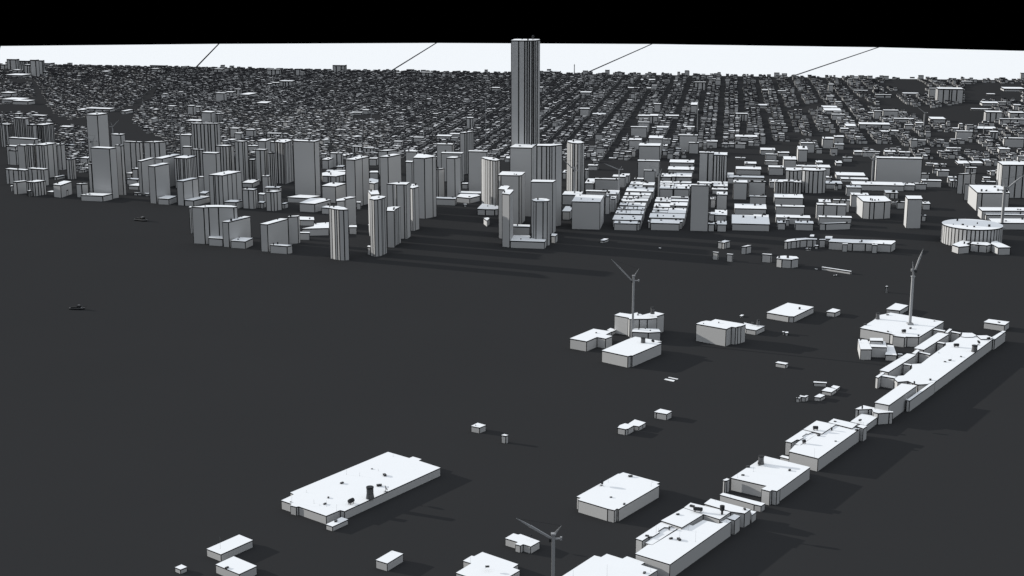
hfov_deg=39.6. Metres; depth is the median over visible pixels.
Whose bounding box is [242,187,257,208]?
tower
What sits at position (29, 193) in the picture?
building
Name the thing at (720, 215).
building
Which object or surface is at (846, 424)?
pier hall
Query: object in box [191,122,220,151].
tower
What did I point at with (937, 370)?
pier hall
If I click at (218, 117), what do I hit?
building
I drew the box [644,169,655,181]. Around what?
building
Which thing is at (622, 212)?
building
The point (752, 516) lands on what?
pier hall
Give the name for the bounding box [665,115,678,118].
building
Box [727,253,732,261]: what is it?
building
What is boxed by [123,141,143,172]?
tower
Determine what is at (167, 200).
building
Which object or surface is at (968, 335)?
pier hall
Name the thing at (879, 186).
building
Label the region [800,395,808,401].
hut
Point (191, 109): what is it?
building
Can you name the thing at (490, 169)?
tower
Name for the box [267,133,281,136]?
building
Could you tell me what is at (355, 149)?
building
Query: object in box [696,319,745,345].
building
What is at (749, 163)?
building
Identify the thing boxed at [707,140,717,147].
building
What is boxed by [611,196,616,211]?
building
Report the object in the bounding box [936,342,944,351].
walkway
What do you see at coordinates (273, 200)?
tower
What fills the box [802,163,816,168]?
building
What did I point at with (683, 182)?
building
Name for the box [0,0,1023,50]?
sky
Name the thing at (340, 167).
building
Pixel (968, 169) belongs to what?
building
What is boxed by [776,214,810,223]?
building
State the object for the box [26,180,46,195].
building
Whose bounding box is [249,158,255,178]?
building
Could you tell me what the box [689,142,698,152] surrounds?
building
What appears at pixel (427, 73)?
building
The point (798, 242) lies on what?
building
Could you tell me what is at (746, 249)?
building
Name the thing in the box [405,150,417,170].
tower
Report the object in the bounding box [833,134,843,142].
building
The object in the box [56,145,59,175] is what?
tower
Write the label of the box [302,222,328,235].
building
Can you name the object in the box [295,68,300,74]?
building
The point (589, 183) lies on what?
building
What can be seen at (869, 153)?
building
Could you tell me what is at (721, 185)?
building
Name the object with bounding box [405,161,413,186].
tower
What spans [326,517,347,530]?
annex
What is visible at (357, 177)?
tower
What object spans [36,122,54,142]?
tower
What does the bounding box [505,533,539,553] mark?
building
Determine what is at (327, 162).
building
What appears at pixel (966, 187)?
building
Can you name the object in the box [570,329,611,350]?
building
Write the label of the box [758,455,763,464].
cooling tower
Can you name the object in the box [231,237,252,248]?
building
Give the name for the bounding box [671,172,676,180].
building
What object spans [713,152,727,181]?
tower
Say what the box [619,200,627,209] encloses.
building
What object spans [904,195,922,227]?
tower
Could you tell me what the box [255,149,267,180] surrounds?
tower
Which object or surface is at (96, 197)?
building
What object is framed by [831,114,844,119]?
building
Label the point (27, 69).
building
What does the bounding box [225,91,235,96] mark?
building
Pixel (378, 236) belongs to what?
tower
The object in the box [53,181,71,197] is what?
building
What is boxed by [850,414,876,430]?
pier hall
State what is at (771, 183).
building
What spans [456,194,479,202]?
building
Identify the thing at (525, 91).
tower
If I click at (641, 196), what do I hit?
building
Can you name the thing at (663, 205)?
building
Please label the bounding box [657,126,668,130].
building
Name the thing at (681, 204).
building
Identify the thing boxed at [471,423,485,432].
hut
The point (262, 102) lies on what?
building
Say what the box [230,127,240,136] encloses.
building
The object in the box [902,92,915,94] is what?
building
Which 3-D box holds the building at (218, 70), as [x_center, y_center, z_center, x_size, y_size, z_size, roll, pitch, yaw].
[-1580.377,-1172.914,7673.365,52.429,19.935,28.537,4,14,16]
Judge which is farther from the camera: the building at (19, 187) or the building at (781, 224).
the building at (19, 187)
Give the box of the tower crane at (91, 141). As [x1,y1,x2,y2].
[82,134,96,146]
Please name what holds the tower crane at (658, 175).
on the ground
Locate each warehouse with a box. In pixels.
[281,452,440,523]
[563,554,657,575]
[576,472,659,522]
[860,313,943,346]
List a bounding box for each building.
[0,64,6,68]
[1,92,17,95]
[1,97,29,101]
[5,73,30,77]
[5,168,28,183]
[6,144,16,163]
[7,59,19,69]
[8,149,18,164]
[12,69,23,72]
[12,99,34,104]
[13,180,26,193]
[14,113,23,116]
[19,60,29,71]
[24,64,30,73]
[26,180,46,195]
[27,190,31,196]
[28,166,48,184]
[30,59,39,75]
[31,114,47,116]
[39,60,44,74]
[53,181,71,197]
[54,175,64,179]
[76,182,88,196]
[80,155,88,164]
[81,193,112,200]
[85,107,114,111]
[121,109,132,113]
[126,172,132,177]
[127,177,138,183]
[128,183,138,189]
[132,168,138,177]
[158,195,176,204]
[167,105,176,108]
[184,196,209,205]
[186,119,201,122]
[187,105,195,114]
[196,106,202,111]
[198,176,203,191]
[199,191,209,195]
[201,111,215,122]
[207,535,252,560]
[208,236,222,245]
[213,68,224,71]
[215,92,226,101]
[215,113,221,121]
[216,556,256,575]
[224,199,242,207]
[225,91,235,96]
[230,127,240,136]
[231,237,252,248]
[234,89,241,93]
[234,132,243,139]
[239,92,257,97]
[242,178,259,187]
[245,129,255,136]
[248,144,257,150]
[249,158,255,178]
[256,101,271,104]
[258,193,265,201]
[258,201,265,207]
[262,174,270,192]
[265,186,281,194]
[267,69,280,74]
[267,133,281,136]
[270,141,274,151]
[270,242,292,253]
[279,80,294,86]
[282,200,287,207]
[287,195,320,202]
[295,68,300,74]
[299,198,330,211]
[300,217,313,225]
[300,232,309,239]
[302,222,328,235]
[321,152,326,157]
[321,203,328,213]
[322,157,333,168]
[322,171,345,182]
[322,182,345,202]
[330,152,342,166]
[333,64,346,71]
[336,165,344,169]
[343,154,349,158]
[349,225,356,233]
[352,146,362,152]
[356,201,360,208]
[362,109,369,113]
[363,147,374,151]
[367,246,370,254]
[369,156,377,164]
[369,171,377,178]
[369,178,377,190]
[376,551,402,570]
[393,141,402,144]
[413,137,423,141]
[421,72,432,76]
[436,135,452,139]
[437,196,455,205]
[449,133,459,137]
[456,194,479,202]
[456,552,519,575]
[459,191,480,196]
[462,182,467,188]
[477,204,497,214]
[484,217,489,225]
[491,87,500,90]
[504,156,509,161]
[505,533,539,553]
[510,235,545,248]
[513,224,529,235]
[551,233,557,242]
[562,170,566,178]
[562,190,582,203]
[562,206,571,219]
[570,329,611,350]
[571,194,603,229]
[580,91,591,94]
[580,108,589,115]
[585,168,588,178]
[585,178,594,189]
[586,189,606,196]
[588,162,597,169]
[595,177,619,189]
[600,238,608,242]
[602,337,661,367]
[605,194,610,213]
[606,190,619,202]
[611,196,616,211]
[612,174,625,186]
[612,215,641,227]
[614,220,637,230]
[614,312,663,336]
[615,210,630,214]
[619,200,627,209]
[621,173,629,182]
[622,198,634,203]
[623,196,635,198]
[624,192,650,201]
[625,207,636,210]
[626,186,653,198]
[628,203,645,210]
[629,138,641,148]
[629,185,642,187]
[630,126,646,136]
[630,181,643,184]
[630,210,643,220]
[631,148,635,156]
[632,327,660,340]
[634,176,643,181]
[634,197,648,207]
[636,195,649,204]
[638,115,649,120]
[638,121,649,131]
[643,180,654,190]
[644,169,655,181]
[648,134,662,154]
[649,114,658,122]
[649,213,684,225]
[650,218,679,230]
[652,209,667,212]
[653,206,667,210]
[654,103,660,111]
[654,203,669,209]
[655,198,670,202]
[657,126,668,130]
[659,185,673,196]
[660,180,677,185]
[661,172,671,180]
[663,137,670,143]
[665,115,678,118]
[668,165,693,172]
[668,207,685,219]
[669,159,693,166]
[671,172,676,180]
[671,196,687,198]
[671,198,688,205]
[673,186,689,196]
[675,184,690,194]
[675,202,687,213]
[676,173,691,180]
[677,180,690,183]
[684,126,694,130]
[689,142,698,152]
[690,102,697,113]
[694,82,705,89]
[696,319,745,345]
[697,181,711,186]
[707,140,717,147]
[708,210,714,220]
[708,220,714,230]
[710,197,715,207]
[712,187,727,193]
[712,252,718,259]
[713,182,727,187]
[715,210,726,220]
[716,192,726,208]
[717,220,726,231]
[718,240,729,248]
[727,173,733,182]
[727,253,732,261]
[732,215,769,230]
[733,175,763,182]
[733,179,746,198]
[734,203,766,214]
[735,113,747,120]
[735,133,756,140]
[735,142,745,147]
[736,165,760,174]
[741,245,751,253]
[744,162,755,165]
[744,323,764,334]
[748,180,765,196]
[749,194,765,203]
[760,148,774,154]
[762,253,771,262]
[765,152,776,159]
[765,160,777,164]
[766,303,813,321]
[768,165,783,174]
[769,179,774,187]
[774,179,782,193]
[774,194,802,204]
[775,204,804,214]
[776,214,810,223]
[776,256,798,267]
[777,220,785,229]
[778,151,788,155]
[783,178,793,192]
[784,238,816,248]
[785,217,789,225]
[793,179,801,193]
[795,219,813,229]
[800,142,814,152]
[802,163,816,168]
[815,160,822,164]
[816,203,846,218]
[817,164,830,174]
[818,198,830,202]
[818,214,851,225]
[819,222,850,229]
[819,239,825,246]
[821,267,851,273]
[822,136,833,147]
[823,108,841,113]
[825,180,841,188]
[826,96,833,102]
[826,308,840,316]
[828,84,833,91]
[828,239,895,251]
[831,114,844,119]
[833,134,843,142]
[833,198,849,211]
[834,141,843,148]
[835,160,841,165]
[835,172,864,178]
[840,128,848,132]
[840,177,867,181]
[842,155,852,161]
[842,243,847,251]
[844,124,855,127]
[845,185,861,195]
[850,193,868,206]
[851,181,903,190]
[853,149,861,154]
[856,196,890,218]
[858,122,890,128]
[858,339,871,359]
[862,150,879,156]
[868,341,886,357]
[870,338,882,343]
[871,243,877,252]
[873,110,881,118]
[875,94,891,97]
[882,110,898,117]
[883,149,895,155]
[884,190,897,197]
[885,345,896,360]
[886,303,907,313]
[888,130,898,134]
[893,118,913,121]
[896,199,904,208]
[898,151,910,155]
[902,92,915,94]
[903,182,914,189]
[904,124,912,128]
[909,139,925,144]
[914,181,926,189]
[915,122,922,125]
[921,172,929,178]
[921,178,941,186]
[921,214,925,220]
[922,200,929,209]
[928,88,935,97]
[928,117,945,122]
[935,87,963,102]
[937,169,949,175]
[946,147,960,150]
[947,176,956,181]
[948,179,956,186]
[951,240,969,253]
[955,160,968,164]
[964,183,982,199]
[965,166,976,173]
[967,185,1009,210]
[968,160,982,164]
[970,108,990,109]
[970,242,990,252]
[977,126,994,129]
[978,207,1023,218]
[980,101,997,105]
[981,180,995,182]
[983,111,1002,121]
[983,319,1008,330]
[985,212,1023,219]
[989,217,1023,228]
[991,241,1010,254]
[997,147,1010,152]
[999,118,1023,123]
[1000,87,1023,90]
[1003,137,1023,146]
[1008,111,1023,117]
[1012,104,1020,109]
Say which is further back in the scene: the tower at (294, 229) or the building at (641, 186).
the building at (641, 186)
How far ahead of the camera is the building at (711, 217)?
3335.89 m
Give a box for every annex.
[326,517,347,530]
[607,328,615,334]
[892,335,906,346]
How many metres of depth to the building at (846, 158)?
4308.94 m
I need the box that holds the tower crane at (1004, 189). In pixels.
[997,175,1023,229]
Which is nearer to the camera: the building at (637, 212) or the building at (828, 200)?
the building at (637, 212)
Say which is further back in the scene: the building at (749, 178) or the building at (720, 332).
the building at (749, 178)
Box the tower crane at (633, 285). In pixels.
[611,259,638,337]
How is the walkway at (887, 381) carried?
on the ground
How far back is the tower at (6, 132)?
4636.01 m
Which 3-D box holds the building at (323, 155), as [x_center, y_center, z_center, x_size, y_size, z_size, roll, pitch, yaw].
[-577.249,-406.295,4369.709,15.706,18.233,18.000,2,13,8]
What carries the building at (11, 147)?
on the ground
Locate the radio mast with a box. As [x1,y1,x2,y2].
[485,97,486,139]
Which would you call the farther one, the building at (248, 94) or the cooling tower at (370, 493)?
the building at (248, 94)
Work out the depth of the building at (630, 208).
3402.47 m
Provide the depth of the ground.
2074.97 m
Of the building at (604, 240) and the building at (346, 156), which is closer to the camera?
the building at (604, 240)
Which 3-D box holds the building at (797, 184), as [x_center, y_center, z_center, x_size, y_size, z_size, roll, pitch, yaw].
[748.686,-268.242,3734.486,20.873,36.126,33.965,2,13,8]
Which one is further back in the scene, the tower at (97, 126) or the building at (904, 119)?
the building at (904, 119)
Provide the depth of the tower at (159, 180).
3574.20 m
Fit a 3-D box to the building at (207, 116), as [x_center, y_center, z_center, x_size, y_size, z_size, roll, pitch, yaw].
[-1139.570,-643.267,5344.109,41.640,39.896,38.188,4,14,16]
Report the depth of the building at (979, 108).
5776.15 m
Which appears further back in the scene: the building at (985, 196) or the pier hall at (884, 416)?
the building at (985, 196)
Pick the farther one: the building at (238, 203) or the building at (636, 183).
the building at (636, 183)
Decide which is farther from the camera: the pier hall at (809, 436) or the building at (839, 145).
the building at (839, 145)
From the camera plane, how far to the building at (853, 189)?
3681.55 m
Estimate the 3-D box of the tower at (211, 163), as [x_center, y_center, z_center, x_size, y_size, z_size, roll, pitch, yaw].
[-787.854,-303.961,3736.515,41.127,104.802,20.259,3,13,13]
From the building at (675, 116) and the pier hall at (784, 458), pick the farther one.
the building at (675, 116)
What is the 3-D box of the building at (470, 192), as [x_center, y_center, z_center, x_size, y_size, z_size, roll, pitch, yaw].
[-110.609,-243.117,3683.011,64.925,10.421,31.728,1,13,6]
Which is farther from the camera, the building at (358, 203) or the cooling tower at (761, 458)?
the building at (358, 203)
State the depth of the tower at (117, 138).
4587.73 m
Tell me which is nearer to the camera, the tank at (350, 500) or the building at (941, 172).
the tank at (350, 500)
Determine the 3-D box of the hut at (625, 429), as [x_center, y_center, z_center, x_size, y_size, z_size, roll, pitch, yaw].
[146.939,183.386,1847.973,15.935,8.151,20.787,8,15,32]
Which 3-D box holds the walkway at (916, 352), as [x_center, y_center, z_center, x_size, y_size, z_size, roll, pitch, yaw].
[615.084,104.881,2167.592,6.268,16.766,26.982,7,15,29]
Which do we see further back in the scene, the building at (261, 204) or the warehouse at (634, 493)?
the building at (261, 204)
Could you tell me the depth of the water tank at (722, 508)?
1520.52 m
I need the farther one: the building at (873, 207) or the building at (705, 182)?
the building at (705, 182)
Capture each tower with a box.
[0,123,12,146]
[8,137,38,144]
[13,117,28,137]
[17,144,27,168]
[26,143,36,167]
[27,124,36,137]
[35,142,57,177]
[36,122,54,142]
[56,143,66,169]
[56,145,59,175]
[66,158,76,178]
[86,113,109,160]
[88,161,92,191]
[90,146,118,198]
[111,133,124,146]
[115,144,126,194]
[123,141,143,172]
[138,158,153,193]
[144,140,166,163]
[148,163,170,203]
[155,153,180,186]
[174,155,196,187]
[176,178,198,204]
[179,133,191,153]
[182,145,191,155]
[189,206,192,232]
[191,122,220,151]
[192,148,204,177]
[192,205,237,243]
[202,152,220,192]
[209,171,242,204]
[216,144,234,171]
[222,216,250,246]
[235,140,248,180]
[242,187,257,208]
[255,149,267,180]
[258,137,270,151]
[260,217,288,251]
[266,189,281,210]
[267,151,276,185]
[275,139,293,183]
[288,214,299,243]
[293,140,320,194]
[329,205,349,259]
[336,196,356,224]
[345,156,368,206]
[366,485,373,499]
[368,189,378,234]
[369,196,386,256]
[378,150,396,173]
[380,154,401,206]
[387,181,410,238]
[387,206,400,247]
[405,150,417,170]
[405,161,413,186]
[410,183,418,230]
[413,152,436,218]
[436,167,444,196]
[437,143,453,167]
[441,150,463,181]
[446,155,460,196]
[460,130,473,173]
[466,117,473,127]
[468,150,487,192]
[481,157,499,205]
[498,171,524,223]
[498,185,509,237]
[502,189,512,247]
[510,143,535,215]
[511,38,539,179]
[531,179,555,233]
[532,198,549,245]
[537,144,561,225]
[567,139,584,191]
[637,159,659,176]
[638,142,660,159]
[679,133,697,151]
[690,182,709,230]
[698,150,707,180]
[707,151,713,180]
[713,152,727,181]
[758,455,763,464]
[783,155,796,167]
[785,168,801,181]
[797,146,807,161]
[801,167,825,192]
[874,156,922,182]
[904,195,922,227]
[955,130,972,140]
[956,172,975,193]
[971,344,977,351]
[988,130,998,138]
[996,160,1023,197]
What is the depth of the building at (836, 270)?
2791.05 m
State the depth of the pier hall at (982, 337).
2241.51 m
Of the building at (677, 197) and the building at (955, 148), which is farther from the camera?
the building at (955, 148)
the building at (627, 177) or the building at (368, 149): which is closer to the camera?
the building at (627, 177)
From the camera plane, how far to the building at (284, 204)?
3504.30 m
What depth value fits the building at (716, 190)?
3722.16 m
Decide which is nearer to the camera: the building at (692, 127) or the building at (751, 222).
the building at (751, 222)
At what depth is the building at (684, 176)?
3919.41 m
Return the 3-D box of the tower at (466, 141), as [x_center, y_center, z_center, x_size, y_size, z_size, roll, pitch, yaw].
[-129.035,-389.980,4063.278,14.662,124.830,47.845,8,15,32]
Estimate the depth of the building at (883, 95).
6291.71 m
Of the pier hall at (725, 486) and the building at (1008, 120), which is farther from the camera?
the building at (1008, 120)
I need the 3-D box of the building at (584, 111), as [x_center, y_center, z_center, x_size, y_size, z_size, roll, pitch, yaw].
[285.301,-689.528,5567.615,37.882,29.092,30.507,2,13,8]
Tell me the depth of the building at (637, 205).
3453.84 m
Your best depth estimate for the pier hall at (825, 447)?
1747.23 m
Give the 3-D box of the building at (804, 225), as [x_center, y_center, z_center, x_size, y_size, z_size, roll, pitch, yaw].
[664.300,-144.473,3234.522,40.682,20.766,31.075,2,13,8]
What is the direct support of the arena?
on the ground
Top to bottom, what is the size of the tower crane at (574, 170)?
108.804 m
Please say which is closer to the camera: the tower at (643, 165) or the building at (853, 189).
the building at (853, 189)
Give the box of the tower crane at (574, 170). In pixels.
[565,160,578,192]
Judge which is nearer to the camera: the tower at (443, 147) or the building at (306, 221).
the building at (306, 221)
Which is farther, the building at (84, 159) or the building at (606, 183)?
the building at (84, 159)
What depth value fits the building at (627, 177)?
3892.12 m
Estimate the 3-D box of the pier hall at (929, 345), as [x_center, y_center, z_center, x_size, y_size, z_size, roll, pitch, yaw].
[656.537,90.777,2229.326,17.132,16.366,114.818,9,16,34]
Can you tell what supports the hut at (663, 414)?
on the ground
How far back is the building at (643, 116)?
5395.24 m
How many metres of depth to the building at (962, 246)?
2973.65 m
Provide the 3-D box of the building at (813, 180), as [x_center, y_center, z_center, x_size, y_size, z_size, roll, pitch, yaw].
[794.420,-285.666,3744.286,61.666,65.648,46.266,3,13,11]
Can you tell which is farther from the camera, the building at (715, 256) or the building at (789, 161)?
the building at (789, 161)
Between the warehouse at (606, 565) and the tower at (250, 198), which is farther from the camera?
the tower at (250, 198)
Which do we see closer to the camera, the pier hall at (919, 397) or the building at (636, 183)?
the pier hall at (919, 397)
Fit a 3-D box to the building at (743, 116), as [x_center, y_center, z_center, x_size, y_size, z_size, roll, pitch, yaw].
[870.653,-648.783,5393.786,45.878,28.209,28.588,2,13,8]
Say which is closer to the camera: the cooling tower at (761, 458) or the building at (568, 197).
the cooling tower at (761, 458)
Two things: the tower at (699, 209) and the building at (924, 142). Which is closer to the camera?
the tower at (699, 209)
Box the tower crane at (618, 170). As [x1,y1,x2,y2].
[604,163,622,189]
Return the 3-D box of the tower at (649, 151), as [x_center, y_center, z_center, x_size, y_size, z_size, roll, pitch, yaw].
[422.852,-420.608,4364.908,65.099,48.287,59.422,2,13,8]
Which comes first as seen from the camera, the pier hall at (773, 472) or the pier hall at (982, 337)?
the pier hall at (773, 472)
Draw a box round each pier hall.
[635,519,730,575]
[635,523,670,552]
[645,527,676,545]
[661,508,702,529]
[684,503,729,523]
[704,499,750,527]
[719,493,764,511]
[722,478,729,492]
[727,514,739,534]
[731,456,809,500]
[750,510,755,522]
[761,485,779,504]
[780,455,788,461]
[785,430,811,454]
[789,426,859,471]
[795,433,816,444]
[803,421,835,434]
[828,419,857,428]
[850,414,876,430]
[855,405,892,423]
[857,425,866,440]
[874,383,916,417]
[879,353,915,376]
[894,336,992,392]
[906,382,934,411]
[914,333,948,354]
[961,333,976,337]
[977,335,992,339]
[992,331,1005,349]
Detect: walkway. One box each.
[875,372,884,388]
[880,375,895,388]
[903,363,911,374]
[912,349,919,362]
[918,351,930,362]
[933,329,945,334]
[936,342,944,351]
[945,329,951,341]
[950,331,960,341]
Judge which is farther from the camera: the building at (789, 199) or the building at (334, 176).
the building at (334, 176)
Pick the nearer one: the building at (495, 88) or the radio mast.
the radio mast
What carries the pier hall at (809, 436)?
on the ground
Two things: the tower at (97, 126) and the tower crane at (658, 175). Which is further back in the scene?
the tower at (97, 126)
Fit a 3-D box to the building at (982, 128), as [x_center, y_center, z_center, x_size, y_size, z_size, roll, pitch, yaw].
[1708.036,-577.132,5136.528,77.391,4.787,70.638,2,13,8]
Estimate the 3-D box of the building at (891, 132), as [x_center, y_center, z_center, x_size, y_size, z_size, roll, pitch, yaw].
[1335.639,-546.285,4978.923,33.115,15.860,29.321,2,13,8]
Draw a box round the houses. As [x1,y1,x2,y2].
[0,62,1023,173]
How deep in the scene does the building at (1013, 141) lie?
4633.84 m
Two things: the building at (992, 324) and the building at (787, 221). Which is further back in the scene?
the building at (787, 221)
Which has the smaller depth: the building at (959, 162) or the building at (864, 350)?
the building at (864, 350)
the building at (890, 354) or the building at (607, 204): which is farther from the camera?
the building at (607, 204)
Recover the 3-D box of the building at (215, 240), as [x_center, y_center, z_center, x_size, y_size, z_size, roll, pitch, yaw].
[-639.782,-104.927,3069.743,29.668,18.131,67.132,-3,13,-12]
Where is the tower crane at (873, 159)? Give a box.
[865,152,876,181]
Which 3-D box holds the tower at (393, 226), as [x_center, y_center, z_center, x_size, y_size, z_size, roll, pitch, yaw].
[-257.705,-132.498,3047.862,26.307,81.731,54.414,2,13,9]
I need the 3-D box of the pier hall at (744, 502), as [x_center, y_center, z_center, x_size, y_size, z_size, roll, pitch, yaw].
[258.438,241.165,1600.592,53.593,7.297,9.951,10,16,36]
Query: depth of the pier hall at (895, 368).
2101.48 m
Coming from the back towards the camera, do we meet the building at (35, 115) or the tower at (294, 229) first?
the building at (35, 115)
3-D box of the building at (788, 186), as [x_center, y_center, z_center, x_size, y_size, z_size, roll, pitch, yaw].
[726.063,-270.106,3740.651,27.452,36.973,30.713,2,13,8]
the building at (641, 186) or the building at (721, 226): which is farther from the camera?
the building at (641, 186)
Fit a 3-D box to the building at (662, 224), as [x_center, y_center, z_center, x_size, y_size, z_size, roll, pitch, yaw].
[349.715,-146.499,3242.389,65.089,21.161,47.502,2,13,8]
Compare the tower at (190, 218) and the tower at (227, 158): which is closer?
the tower at (190, 218)
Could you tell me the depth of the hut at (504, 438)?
1806.18 m
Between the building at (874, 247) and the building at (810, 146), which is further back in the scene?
the building at (810, 146)
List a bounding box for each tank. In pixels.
[347,498,354,504]
[693,507,702,510]
[720,505,724,514]
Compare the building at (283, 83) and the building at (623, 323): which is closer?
the building at (623, 323)
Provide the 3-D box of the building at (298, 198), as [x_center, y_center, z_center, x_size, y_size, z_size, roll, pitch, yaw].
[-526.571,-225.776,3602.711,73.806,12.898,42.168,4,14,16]
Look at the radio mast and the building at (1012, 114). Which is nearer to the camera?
the radio mast
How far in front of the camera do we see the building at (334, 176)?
3915.72 m
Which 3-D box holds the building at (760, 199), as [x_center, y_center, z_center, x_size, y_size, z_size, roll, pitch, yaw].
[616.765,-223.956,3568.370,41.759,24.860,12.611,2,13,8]
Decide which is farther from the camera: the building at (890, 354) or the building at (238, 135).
the building at (238, 135)
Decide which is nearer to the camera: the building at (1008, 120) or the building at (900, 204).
the building at (900, 204)
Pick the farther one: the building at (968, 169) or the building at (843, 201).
the building at (968, 169)
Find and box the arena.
[941,219,1002,245]
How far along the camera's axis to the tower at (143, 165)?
3710.13 m
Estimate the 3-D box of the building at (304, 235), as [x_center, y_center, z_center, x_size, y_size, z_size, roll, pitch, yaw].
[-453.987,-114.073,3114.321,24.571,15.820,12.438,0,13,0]
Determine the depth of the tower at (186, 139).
4473.40 m
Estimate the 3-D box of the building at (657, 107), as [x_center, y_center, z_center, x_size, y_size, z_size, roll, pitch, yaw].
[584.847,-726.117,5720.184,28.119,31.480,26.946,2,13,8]
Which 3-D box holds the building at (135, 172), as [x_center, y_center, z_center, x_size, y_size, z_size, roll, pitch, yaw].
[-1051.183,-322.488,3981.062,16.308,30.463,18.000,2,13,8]
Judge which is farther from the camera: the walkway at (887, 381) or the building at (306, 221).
the building at (306, 221)
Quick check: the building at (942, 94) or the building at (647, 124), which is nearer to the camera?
the building at (647, 124)
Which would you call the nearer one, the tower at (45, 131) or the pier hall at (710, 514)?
the pier hall at (710, 514)
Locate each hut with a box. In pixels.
[175,564,186,573]
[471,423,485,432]
[501,434,507,442]
[617,423,633,434]
[629,420,645,430]
[654,409,671,419]
[775,361,787,367]
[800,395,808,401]
[813,381,826,386]
[814,394,824,400]
[821,387,835,395]
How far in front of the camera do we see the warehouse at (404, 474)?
1630.64 m
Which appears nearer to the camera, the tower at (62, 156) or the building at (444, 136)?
the tower at (62, 156)
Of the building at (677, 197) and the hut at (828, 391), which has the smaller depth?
the hut at (828, 391)
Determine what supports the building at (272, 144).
on the ground
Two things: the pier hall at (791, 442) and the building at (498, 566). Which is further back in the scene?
the pier hall at (791, 442)
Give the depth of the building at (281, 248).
2966.70 m
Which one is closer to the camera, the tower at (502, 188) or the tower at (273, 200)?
the tower at (502, 188)
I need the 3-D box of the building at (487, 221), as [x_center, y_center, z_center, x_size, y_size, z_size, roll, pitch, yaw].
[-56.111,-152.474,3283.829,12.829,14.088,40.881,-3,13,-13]
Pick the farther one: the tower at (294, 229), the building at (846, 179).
the building at (846, 179)
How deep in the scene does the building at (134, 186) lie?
3789.45 m
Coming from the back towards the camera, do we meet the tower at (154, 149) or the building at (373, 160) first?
the building at (373, 160)
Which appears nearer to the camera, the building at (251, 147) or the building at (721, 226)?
the building at (721, 226)
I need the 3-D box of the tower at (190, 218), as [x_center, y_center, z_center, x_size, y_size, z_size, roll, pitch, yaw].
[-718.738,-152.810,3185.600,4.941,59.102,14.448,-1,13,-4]
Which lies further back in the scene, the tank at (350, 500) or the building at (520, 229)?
the building at (520, 229)
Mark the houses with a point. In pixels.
(180, 83)
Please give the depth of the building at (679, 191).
3665.91 m
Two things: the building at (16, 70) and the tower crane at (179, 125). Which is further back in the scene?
the building at (16, 70)
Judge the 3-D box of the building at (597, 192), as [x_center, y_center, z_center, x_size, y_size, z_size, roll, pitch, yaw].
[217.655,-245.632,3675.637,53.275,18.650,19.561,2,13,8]
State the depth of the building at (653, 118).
5308.09 m
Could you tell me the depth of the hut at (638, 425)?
1863.82 m
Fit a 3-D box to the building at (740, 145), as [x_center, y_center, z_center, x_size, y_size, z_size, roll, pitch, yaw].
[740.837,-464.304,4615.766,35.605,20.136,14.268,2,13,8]
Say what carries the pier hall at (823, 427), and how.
on the ground
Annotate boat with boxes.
[69,305,86,309]
[134,215,146,221]
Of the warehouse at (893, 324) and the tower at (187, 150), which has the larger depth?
the tower at (187, 150)
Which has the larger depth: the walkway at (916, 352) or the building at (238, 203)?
the building at (238, 203)
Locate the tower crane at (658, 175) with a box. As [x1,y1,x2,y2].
[651,167,663,196]
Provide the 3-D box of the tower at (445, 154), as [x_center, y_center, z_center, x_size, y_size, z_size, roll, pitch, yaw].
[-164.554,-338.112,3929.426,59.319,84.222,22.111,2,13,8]
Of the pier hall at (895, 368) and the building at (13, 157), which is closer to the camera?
the pier hall at (895, 368)
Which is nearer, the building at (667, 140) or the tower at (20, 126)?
the building at (667, 140)
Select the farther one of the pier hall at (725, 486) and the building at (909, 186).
the building at (909, 186)
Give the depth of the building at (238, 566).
1418.75 m
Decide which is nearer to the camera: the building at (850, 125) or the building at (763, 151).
the building at (763, 151)
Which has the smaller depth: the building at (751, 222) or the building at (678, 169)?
the building at (751, 222)
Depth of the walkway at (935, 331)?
2294.57 m
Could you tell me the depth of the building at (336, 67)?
7686.37 m
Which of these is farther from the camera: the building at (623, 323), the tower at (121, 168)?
the tower at (121, 168)
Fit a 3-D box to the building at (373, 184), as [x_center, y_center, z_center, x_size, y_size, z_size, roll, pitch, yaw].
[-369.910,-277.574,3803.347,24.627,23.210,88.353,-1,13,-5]
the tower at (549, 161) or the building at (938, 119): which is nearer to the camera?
the tower at (549, 161)
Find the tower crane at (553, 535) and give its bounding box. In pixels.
[516,518,561,575]
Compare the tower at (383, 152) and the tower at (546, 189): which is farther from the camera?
the tower at (383, 152)
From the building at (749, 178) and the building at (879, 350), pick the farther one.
the building at (749, 178)
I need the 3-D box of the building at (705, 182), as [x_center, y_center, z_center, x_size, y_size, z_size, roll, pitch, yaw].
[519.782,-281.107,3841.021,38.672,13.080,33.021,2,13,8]
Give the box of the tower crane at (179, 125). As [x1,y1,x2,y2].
[171,119,182,155]
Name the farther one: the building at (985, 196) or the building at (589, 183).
the building at (589, 183)
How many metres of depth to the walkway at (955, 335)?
2279.23 m
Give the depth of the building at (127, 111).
5640.91 m
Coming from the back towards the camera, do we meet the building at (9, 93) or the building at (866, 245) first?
the building at (9, 93)
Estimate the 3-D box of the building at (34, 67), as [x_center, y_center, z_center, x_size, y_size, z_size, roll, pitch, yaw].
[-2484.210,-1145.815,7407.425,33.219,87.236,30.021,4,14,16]
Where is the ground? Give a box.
[0,65,1023,575]
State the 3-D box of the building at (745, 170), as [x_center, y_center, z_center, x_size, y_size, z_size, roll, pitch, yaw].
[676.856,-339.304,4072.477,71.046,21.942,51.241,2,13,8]
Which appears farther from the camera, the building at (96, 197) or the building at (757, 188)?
the building at (757, 188)

